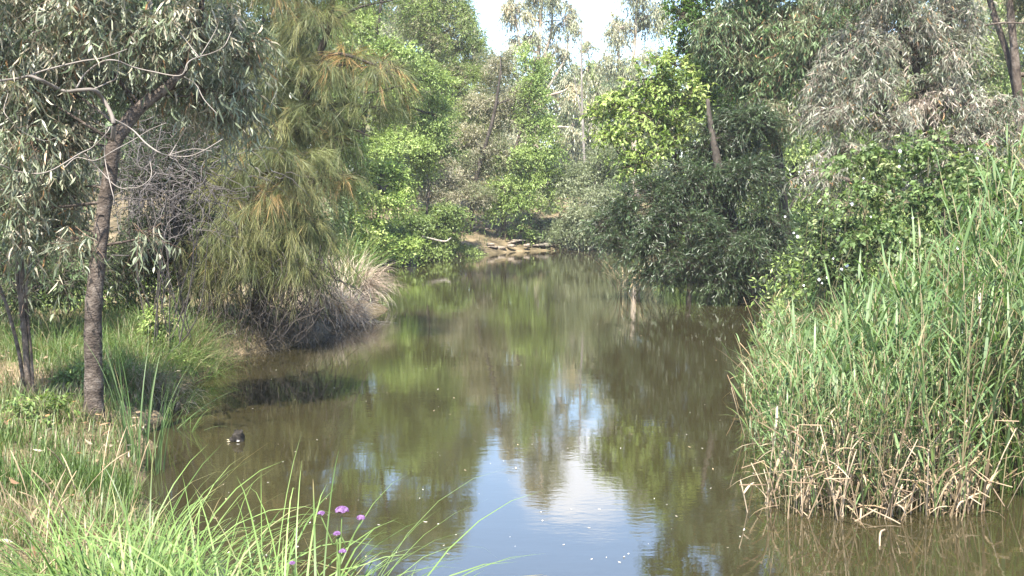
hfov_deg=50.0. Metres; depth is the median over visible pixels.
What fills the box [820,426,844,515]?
reed
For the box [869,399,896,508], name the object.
reed
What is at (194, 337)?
grass tussock
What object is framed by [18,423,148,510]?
grass stalk
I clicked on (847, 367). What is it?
reed
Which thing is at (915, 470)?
reed
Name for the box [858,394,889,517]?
reed
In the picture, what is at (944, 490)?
reed
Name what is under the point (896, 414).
reed
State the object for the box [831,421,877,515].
reed
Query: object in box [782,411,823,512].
reed
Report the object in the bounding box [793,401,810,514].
reed
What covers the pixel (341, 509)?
verbena
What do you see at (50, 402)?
weed
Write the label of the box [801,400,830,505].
reed
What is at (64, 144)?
gum tree
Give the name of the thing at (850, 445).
reed
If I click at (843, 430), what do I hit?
reed
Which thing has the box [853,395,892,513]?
reed
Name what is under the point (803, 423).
reed
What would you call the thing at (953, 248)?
reed
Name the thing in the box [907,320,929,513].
reed
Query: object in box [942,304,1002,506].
reed
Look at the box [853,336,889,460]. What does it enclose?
reed
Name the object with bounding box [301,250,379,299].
reed clump
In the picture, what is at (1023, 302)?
reed
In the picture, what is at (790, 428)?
reed
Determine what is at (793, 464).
reed
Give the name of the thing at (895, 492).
reed
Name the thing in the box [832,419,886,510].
reed
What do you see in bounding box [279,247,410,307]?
dry reed mound
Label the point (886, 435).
reed
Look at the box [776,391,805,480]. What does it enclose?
reed
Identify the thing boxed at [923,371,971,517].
reed
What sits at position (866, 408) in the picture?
reed
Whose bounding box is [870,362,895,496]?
reed
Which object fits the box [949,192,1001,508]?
reed
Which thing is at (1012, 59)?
gum tree
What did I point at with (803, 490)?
reed
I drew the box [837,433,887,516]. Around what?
reed
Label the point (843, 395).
reed
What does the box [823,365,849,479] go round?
reed
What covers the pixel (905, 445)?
reed
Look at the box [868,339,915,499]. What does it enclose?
reed
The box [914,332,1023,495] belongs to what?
sedge clump
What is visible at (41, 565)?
sedge clump
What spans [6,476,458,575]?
sedge clump
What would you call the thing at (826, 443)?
reed
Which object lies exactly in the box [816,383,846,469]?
reed
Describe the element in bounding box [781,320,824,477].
reed
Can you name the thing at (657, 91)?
maple tree
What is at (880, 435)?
reed
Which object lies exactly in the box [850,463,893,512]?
reed
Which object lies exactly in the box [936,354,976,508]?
reed
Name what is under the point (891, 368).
reed
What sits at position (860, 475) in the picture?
reed
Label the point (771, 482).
reed
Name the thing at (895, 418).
reed
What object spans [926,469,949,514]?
reed
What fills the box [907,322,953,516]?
reed
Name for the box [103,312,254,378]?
grass tussock
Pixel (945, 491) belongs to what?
reed
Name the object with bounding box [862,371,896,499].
reed
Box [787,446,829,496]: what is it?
reed
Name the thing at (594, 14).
sky
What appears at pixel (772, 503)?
reed
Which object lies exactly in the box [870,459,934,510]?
reed
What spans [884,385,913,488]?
reed
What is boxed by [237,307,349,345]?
dry tussock
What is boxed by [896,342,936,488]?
reed
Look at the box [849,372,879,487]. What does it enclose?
reed
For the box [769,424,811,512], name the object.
reed
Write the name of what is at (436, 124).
locust tree
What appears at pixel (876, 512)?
stick
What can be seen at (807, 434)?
reed
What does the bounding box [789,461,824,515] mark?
reed
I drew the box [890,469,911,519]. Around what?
reed
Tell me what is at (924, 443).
reed
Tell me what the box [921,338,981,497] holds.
reed
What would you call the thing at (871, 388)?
reed
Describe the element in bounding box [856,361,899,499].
reed
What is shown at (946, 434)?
reed
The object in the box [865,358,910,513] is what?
reed
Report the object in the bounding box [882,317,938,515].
reed
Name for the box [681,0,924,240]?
gum tree
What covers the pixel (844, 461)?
reed
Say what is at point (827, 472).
reed
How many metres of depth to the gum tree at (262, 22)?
31.93 m
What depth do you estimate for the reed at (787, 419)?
8.67 m
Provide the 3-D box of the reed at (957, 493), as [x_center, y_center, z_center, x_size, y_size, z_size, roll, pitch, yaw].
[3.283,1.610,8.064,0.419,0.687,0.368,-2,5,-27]
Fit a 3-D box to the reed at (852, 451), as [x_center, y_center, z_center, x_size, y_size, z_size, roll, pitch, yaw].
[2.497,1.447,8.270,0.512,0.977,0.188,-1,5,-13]
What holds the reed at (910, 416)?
in the water
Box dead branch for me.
[422,236,450,241]
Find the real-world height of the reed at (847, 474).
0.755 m
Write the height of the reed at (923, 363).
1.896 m
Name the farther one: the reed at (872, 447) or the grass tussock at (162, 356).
the grass tussock at (162, 356)
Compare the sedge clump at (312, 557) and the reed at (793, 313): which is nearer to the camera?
the sedge clump at (312, 557)
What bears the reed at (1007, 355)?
in the water
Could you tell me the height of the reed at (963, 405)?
1.997 m
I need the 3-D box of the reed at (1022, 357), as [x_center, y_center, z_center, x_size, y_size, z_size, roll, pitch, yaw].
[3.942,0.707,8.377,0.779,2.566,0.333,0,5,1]
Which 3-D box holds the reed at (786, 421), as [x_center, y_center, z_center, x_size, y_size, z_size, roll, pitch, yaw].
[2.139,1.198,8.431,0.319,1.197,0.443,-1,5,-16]
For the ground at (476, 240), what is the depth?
16.42 m
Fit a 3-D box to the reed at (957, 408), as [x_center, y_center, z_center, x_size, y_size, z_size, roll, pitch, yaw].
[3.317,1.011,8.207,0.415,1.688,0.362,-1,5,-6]
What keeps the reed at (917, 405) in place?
in the water
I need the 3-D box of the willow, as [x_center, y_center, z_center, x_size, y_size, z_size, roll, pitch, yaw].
[4.037,-1.705,24.741,5.473,5.302,4.176,0,5,0]
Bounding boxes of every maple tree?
[574,44,719,285]
[656,0,755,215]
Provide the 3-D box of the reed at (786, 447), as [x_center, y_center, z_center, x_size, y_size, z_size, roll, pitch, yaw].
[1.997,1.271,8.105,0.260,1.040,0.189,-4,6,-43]
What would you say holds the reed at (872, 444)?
in the water
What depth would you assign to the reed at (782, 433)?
8.48 m
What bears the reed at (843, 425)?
in the water
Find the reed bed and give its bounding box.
[722,123,1023,520]
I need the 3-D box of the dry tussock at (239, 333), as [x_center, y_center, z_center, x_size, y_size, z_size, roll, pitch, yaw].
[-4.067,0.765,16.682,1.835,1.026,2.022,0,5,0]
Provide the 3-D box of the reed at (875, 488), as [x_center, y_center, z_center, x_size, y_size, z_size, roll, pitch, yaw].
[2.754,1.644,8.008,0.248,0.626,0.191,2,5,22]
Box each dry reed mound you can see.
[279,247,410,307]
[279,271,399,326]
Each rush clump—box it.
[83,337,191,474]
[133,377,234,431]
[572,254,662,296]
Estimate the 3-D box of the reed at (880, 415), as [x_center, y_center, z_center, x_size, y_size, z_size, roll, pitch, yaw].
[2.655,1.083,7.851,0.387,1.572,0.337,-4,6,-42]
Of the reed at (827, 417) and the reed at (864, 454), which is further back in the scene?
the reed at (827, 417)
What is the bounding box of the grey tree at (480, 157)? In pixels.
[397,46,540,232]
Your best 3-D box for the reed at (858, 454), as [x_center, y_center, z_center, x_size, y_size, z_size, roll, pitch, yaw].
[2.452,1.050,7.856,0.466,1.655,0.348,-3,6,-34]
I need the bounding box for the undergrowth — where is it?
[1,174,1018,338]
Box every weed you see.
[0,384,80,430]
[46,356,115,392]
[130,296,194,348]
[165,344,211,376]
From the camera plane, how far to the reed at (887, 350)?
7.95 m
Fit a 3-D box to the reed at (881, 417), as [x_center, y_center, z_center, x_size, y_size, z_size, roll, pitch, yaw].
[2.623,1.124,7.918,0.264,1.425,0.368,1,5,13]
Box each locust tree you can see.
[321,0,462,220]
[470,40,571,245]
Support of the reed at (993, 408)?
in the water
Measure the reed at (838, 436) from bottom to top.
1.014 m
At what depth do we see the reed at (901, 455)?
7.96 m
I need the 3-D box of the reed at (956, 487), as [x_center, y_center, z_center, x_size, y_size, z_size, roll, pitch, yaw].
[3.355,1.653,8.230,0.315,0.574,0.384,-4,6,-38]
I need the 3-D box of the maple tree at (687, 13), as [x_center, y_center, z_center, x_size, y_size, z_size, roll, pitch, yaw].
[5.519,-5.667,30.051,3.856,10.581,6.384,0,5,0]
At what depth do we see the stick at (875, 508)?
7.92 m
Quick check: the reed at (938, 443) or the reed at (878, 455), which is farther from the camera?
the reed at (938, 443)
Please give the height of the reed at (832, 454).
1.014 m
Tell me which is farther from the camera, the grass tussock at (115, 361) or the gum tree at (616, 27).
the gum tree at (616, 27)
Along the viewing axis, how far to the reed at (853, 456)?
7.95 m
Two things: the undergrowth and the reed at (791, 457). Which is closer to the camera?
the reed at (791, 457)
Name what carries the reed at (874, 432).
in the water
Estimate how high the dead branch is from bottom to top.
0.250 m
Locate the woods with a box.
[0,0,1023,193]
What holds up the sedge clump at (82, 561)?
on the ground at (476, 240)
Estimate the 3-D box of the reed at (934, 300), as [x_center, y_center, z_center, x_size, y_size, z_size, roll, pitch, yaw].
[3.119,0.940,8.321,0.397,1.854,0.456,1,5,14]
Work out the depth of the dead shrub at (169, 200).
14.06 m
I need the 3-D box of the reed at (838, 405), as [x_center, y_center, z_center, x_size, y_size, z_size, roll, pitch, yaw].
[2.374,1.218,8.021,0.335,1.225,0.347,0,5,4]
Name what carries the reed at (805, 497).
in the water
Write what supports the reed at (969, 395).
in the water
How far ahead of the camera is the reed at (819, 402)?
8.24 m
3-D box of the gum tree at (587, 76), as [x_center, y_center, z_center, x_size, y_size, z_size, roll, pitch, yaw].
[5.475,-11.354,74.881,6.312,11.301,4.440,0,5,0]
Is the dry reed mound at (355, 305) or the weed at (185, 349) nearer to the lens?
the weed at (185, 349)
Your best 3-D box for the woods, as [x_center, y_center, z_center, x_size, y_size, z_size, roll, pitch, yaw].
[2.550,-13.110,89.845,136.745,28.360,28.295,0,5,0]
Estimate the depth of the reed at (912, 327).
7.98 m
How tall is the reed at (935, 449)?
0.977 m
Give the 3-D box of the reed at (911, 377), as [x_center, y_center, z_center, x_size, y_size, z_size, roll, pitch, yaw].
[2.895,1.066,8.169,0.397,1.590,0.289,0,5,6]
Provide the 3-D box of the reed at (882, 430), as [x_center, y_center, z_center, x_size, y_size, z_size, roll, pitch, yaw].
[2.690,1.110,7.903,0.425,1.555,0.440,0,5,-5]
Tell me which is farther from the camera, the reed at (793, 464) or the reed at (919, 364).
the reed at (919, 364)
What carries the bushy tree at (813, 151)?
on the ground at (476, 240)
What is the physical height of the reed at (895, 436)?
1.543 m
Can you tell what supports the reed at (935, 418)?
in the water
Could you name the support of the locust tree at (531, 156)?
on the ground at (476, 240)
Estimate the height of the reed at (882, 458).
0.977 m
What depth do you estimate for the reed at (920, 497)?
8.05 m
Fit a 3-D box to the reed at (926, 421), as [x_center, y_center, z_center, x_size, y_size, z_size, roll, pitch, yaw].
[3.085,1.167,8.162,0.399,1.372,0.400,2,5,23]
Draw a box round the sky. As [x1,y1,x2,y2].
[37,0,1022,187]
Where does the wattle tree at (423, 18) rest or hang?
on the ground at (476, 240)
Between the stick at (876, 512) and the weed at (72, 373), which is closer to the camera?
the stick at (876, 512)
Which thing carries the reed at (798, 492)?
in the water
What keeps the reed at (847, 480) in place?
in the water
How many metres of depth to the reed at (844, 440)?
7.93 m
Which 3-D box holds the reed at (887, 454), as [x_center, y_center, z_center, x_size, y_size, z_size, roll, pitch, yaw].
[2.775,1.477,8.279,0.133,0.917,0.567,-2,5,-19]
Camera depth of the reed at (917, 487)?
8.12 m
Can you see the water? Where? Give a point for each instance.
(526, 373)
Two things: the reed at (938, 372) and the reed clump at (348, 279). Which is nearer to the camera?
the reed at (938, 372)
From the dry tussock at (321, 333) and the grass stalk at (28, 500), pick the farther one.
the dry tussock at (321, 333)
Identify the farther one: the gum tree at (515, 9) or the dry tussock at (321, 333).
the gum tree at (515, 9)
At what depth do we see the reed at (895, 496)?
7.92 m
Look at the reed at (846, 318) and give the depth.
8.55 m
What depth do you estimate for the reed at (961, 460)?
7.90 m
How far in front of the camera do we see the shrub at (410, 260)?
39.88 m
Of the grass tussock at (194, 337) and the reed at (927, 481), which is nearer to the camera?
the reed at (927, 481)
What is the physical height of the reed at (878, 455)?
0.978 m
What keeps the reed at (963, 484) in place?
in the water
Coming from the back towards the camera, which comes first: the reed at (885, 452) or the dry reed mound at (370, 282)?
the dry reed mound at (370, 282)
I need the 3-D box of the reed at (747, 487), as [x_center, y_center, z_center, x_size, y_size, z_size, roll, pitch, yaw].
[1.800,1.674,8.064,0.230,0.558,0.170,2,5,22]
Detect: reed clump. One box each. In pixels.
[284,224,407,277]
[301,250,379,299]
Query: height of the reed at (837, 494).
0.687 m
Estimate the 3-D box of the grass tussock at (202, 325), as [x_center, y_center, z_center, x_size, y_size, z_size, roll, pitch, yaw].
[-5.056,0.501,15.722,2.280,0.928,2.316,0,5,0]
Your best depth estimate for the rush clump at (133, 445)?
9.20 m
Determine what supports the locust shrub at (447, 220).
on the ground at (476, 240)
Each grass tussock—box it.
[0,310,142,360]
[22,323,224,406]
[50,318,233,384]
[58,302,209,354]
[102,289,231,345]
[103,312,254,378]
[106,301,244,366]
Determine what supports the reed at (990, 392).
in the water
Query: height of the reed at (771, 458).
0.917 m
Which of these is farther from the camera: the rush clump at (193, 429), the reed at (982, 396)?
the rush clump at (193, 429)
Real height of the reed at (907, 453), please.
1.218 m
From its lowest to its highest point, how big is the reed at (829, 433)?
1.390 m
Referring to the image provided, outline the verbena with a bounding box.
[289,506,364,575]
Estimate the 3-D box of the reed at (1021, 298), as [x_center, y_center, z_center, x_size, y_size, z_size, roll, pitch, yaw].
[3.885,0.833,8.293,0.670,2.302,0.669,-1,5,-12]
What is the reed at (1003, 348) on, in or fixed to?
in the water
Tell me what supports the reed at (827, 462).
in the water
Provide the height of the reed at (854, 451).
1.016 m
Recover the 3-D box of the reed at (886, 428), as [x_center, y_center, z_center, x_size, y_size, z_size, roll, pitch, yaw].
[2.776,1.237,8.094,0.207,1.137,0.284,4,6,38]
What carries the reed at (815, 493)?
in the water
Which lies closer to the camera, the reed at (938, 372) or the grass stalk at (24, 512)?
the grass stalk at (24, 512)
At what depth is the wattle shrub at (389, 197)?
37.03 m
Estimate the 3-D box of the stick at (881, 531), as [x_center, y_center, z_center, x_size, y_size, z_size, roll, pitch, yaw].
[2.486,1.707,7.391,0.032,0.126,0.277,2,5,23]
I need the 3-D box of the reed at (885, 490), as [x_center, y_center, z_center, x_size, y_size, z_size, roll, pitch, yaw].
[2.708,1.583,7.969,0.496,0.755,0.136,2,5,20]
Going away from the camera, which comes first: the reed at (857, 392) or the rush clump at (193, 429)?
the reed at (857, 392)
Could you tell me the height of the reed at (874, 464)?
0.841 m
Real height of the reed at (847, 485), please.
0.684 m
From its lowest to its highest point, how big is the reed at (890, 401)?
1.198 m
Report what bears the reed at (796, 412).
in the water
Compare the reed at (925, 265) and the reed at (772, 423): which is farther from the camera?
the reed at (925, 265)
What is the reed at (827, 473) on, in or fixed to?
in the water
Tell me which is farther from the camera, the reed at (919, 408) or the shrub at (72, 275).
the shrub at (72, 275)
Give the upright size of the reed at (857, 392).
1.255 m
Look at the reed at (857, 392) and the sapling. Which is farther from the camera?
the sapling
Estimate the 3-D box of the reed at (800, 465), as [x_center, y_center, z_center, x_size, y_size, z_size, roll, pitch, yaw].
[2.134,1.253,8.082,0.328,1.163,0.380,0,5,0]
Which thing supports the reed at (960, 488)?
in the water
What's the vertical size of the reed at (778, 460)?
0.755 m
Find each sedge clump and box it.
[0,444,349,575]
[0,484,223,575]
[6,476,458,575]
[20,458,304,575]
[59,440,545,575]
[208,538,533,575]
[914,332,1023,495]
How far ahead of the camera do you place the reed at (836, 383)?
8.03 m
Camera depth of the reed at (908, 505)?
7.78 m
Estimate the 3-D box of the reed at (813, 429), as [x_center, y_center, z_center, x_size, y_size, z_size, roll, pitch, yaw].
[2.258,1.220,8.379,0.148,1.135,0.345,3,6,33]
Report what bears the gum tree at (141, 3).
on the ground at (476, 240)
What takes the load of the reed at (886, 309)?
in the water
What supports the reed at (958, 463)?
in the water
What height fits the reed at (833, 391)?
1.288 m
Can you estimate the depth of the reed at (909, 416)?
8.12 m
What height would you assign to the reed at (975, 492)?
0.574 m
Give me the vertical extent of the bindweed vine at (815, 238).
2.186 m
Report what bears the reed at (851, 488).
in the water
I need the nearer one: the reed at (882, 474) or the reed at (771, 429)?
the reed at (882, 474)
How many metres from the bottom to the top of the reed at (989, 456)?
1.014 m
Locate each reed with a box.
[739,468,771,517]
[740,480,768,513]
[741,315,797,517]
[741,460,801,516]
[747,374,787,494]
[748,447,785,507]
[756,428,808,506]
[759,424,822,518]
[761,368,790,497]
[763,469,784,505]
[766,395,793,500]
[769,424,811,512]
[770,325,816,492]
[771,389,793,511]
[774,484,820,511]
[775,363,802,494]
[775,394,806,505]
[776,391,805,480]
[776,395,808,513]
[777,351,814,508]
[777,469,812,511]
[778,357,801,493]
[778,363,806,480]
[778,378,828,510]
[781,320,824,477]
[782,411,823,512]
[783,362,818,498]
[783,469,838,516]
[786,345,823,510]
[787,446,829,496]
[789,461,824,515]
[791,299,825,507]
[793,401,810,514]
[798,366,847,511]
[798,481,817,507]
[799,442,827,510]
[799,468,841,518]
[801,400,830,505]
[801,428,874,515]
[802,470,864,527]
[803,374,817,489]
[806,394,842,513]
[809,362,833,463]
[810,350,859,509]
[810,367,838,511]
[810,376,863,499]
[810,418,864,501]
[816,323,876,512]
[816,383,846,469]
[817,422,851,504]
[817,458,831,507]
[819,384,860,507]
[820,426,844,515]
[822,353,869,487]
[823,357,863,515]
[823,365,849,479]
[824,459,858,520]
[825,394,861,511]
[825,406,846,498]
[826,314,874,459]
[826,373,860,502]
[827,347,872,491]
[828,366,864,500]
[828,412,854,508]
[828,472,859,513]
[829,395,871,508]
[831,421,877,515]
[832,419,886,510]
[833,386,856,510]
[833,465,858,515]
[834,370,879,515]
[836,372,871,489]
[836,448,858,514]
[837,330,876,503]
[837,396,876,507]
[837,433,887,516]
[838,404,872,515]
[838,454,875,495]
[839,424,867,504]
[839,474,865,514]
[842,289,875,462]
[842,403,864,507]
[843,379,877,491]
[847,393,874,516]
[847,439,928,518]
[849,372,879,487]
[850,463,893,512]
[851,352,872,500]
[851,367,902,517]
[851,432,909,501]
[852,461,917,517]
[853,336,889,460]
[853,386,878,488]
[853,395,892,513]
[854,327,919,510]
[854,371,905,516]
[855,311,888,487]
[855,373,879,505]
[856,351,891,510]
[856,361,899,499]
[857,406,886,495]
[858,360,895,473]
[858,378,881,506]
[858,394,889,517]
[859,287,898,503]
[859,381,879,504]
[860,372,904,503]
[860,440,904,512]
[861,408,914,505]
[862,344,911,513]
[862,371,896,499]
[863,330,912,512]
[864,301,900,483]
[864,357,902,515]
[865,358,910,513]
[867,421,894,508]
[868,299,912,481]
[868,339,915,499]
[869,380,899,508]
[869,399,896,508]
[869,440,900,511]
[870,346,913,514]
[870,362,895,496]
[870,435,913,515]
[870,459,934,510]
[871,354,898,503]
[872,385,905,494]
[872,409,898,516]
[873,470,905,514]
[875,326,925,501]
[875,372,903,457]
[876,379,923,511]
[877,345,932,519]
[880,363,913,477]
[881,382,910,489]
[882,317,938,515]
[882,437,932,512]
[883,404,921,510]
[883,428,915,495]
[883,469,929,519]
[883,484,902,514]
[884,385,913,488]
[885,333,953,517]
[885,380,918,512]
[887,319,927,483]
[887,479,935,515]
[888,309,921,504]
[888,366,914,473]
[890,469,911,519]
[891,334,929,495]
[892,293,945,485]
[893,359,933,474]
[893,420,923,513]
[895,488,954,510]
[896,336,933,510]
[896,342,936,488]
[898,340,960,511]
[900,338,921,494]
[900,449,933,512]
[901,352,954,509]
[903,278,944,500]
[905,280,976,485]
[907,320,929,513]
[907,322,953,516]
[907,353,963,502]
[908,289,957,496]
[908,360,943,495]
[909,236,947,476]
[909,365,959,496]
[910,446,950,514]
[911,317,953,506]
[912,355,952,511]
[917,260,1009,516]
[917,411,949,498]
[917,464,926,502]
[919,424,953,501]
[920,279,1023,517]
[921,332,974,498]
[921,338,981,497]
[922,469,957,515]
[923,292,981,487]
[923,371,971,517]
[925,454,969,511]
[926,409,962,494]
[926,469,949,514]
[929,361,980,494]
[930,217,980,462]
[931,291,1008,516]
[931,468,985,515]
[932,461,975,516]
[932,486,989,520]
[934,309,971,507]
[935,438,959,500]
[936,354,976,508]
[936,467,988,512]
[937,258,1023,508]
[937,441,962,493]
[938,258,1006,485]
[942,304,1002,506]
[942,483,981,508]
[943,466,988,505]
[947,303,1000,477]
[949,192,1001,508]
[949,428,1018,509]
[950,466,1004,518]
[953,280,1023,486]
[956,478,1012,509]
[958,420,1018,512]
[973,203,1023,515]
[976,202,1023,496]
[978,247,1023,434]
[983,460,1004,511]
[992,274,1023,456]
[993,302,1023,499]
[995,259,1023,450]
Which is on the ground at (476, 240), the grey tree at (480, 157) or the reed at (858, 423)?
the grey tree at (480, 157)
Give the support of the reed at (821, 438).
in the water
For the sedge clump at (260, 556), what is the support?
on the ground at (476, 240)
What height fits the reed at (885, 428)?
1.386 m
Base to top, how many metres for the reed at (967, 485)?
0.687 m
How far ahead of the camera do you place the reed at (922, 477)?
8.20 m
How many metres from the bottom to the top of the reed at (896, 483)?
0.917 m
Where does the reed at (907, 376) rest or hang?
in the water
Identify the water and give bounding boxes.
[136,249,1023,575]
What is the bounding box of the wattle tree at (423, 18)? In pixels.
[384,0,509,198]
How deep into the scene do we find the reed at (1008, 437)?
8.31 m
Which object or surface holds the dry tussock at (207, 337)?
on the ground at (476, 240)
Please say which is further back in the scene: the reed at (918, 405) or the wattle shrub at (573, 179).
the wattle shrub at (573, 179)
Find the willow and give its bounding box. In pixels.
[572,99,805,306]
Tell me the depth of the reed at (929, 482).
8.15 m
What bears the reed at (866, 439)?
in the water
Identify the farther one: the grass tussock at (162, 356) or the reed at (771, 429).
the grass tussock at (162, 356)
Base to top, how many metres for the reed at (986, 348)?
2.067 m
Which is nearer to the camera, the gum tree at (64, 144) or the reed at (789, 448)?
the reed at (789, 448)
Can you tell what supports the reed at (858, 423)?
in the water
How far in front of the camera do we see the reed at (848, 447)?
7.99 m
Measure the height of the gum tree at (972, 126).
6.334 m
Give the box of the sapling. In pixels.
[0,100,54,398]
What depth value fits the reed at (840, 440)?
8.03 m
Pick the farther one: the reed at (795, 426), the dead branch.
the dead branch
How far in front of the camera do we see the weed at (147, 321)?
14.20 m
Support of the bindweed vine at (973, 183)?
on the ground at (476, 240)
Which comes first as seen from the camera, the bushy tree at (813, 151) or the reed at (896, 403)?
the reed at (896, 403)
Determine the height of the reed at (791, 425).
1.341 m
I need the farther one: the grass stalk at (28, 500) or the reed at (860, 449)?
the reed at (860, 449)
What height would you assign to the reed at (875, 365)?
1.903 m
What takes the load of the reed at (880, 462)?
in the water
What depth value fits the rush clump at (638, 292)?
26.29 m
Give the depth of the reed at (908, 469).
8.11 m
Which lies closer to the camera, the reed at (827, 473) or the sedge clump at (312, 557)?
the sedge clump at (312, 557)
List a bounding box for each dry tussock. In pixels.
[107,354,207,414]
[178,305,255,363]
[197,308,297,357]
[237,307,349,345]
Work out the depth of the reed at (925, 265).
8.89 m
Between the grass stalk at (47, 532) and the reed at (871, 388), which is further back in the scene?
the reed at (871, 388)
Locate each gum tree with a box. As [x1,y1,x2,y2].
[0,0,293,243]
[0,0,297,425]
[163,0,368,254]
[495,0,591,196]
[551,40,632,195]
[590,0,672,196]
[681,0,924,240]
[780,0,1023,294]
[981,0,1023,264]
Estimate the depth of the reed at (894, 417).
8.40 m
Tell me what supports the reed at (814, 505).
in the water
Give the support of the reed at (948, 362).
in the water
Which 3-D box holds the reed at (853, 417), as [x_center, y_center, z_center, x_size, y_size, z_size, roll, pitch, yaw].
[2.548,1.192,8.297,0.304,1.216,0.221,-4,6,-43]
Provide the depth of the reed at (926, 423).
7.87 m
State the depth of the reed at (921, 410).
8.44 m
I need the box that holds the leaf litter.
[0,325,200,565]
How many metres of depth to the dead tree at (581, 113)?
57.36 m
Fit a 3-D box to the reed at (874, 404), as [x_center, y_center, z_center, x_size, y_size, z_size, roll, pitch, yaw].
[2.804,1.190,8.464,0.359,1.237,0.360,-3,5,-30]
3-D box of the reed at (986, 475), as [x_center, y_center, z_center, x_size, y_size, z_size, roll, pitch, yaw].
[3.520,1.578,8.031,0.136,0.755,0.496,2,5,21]
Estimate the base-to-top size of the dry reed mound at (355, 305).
1.773 m
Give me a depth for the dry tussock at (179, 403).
12.06 m
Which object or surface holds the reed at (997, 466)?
in the water
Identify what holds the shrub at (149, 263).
on the ground at (476, 240)
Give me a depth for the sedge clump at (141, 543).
5.87 m
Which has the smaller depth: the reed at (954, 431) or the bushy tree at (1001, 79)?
the reed at (954, 431)
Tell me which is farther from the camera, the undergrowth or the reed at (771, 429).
the undergrowth
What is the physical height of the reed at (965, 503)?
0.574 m
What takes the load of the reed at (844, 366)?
in the water
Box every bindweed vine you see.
[784,211,907,322]
[812,126,1020,325]
[932,162,1023,344]
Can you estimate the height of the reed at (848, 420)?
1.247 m
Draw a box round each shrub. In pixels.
[0,146,129,342]
[58,90,310,357]
[92,99,238,327]
[324,132,432,266]
[363,137,487,262]
[400,251,415,261]
[535,142,632,250]
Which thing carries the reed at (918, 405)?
in the water
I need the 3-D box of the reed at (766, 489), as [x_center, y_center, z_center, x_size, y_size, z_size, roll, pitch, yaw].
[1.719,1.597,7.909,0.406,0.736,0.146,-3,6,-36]
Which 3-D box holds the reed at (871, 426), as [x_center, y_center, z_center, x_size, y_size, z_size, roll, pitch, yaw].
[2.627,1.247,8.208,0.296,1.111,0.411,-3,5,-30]
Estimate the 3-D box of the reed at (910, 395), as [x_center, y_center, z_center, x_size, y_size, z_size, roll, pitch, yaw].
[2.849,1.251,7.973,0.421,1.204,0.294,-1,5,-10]
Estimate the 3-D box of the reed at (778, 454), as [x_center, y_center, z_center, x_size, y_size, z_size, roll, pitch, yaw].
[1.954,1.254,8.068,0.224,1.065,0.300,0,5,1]
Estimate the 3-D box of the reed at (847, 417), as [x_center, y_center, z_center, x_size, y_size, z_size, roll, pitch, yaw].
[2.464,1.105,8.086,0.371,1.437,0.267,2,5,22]
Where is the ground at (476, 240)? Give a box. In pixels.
[0,188,1023,575]
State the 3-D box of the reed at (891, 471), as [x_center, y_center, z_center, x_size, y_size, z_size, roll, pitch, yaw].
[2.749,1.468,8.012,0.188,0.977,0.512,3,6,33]
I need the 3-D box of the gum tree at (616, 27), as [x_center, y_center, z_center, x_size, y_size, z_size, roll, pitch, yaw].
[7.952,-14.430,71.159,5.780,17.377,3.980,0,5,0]
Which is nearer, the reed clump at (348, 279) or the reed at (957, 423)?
the reed at (957, 423)
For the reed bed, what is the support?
on the ground at (476, 240)
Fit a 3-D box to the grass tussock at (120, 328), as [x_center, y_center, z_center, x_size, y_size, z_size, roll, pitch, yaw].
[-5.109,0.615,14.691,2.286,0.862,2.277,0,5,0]
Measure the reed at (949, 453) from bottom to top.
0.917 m
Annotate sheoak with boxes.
[134,0,441,352]
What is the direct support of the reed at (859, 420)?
in the water
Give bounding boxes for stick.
[845,497,900,523]
[855,487,903,520]
[879,529,885,545]
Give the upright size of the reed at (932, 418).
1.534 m
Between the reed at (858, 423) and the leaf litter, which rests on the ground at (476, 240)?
the leaf litter
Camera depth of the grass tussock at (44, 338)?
13.15 m
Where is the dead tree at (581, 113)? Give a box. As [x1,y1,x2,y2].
[574,24,591,203]
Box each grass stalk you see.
[0,451,67,553]
[0,469,116,573]
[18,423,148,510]
[37,472,94,575]
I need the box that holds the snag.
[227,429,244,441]
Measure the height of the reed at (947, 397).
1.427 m
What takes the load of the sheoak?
on the ground at (476, 240)
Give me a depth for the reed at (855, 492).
8.00 m
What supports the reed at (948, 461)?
in the water
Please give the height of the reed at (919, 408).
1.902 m
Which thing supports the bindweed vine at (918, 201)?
on the ground at (476, 240)
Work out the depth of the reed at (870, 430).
8.09 m
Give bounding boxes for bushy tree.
[632,51,906,270]
[854,0,1023,180]
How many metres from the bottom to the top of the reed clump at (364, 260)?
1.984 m

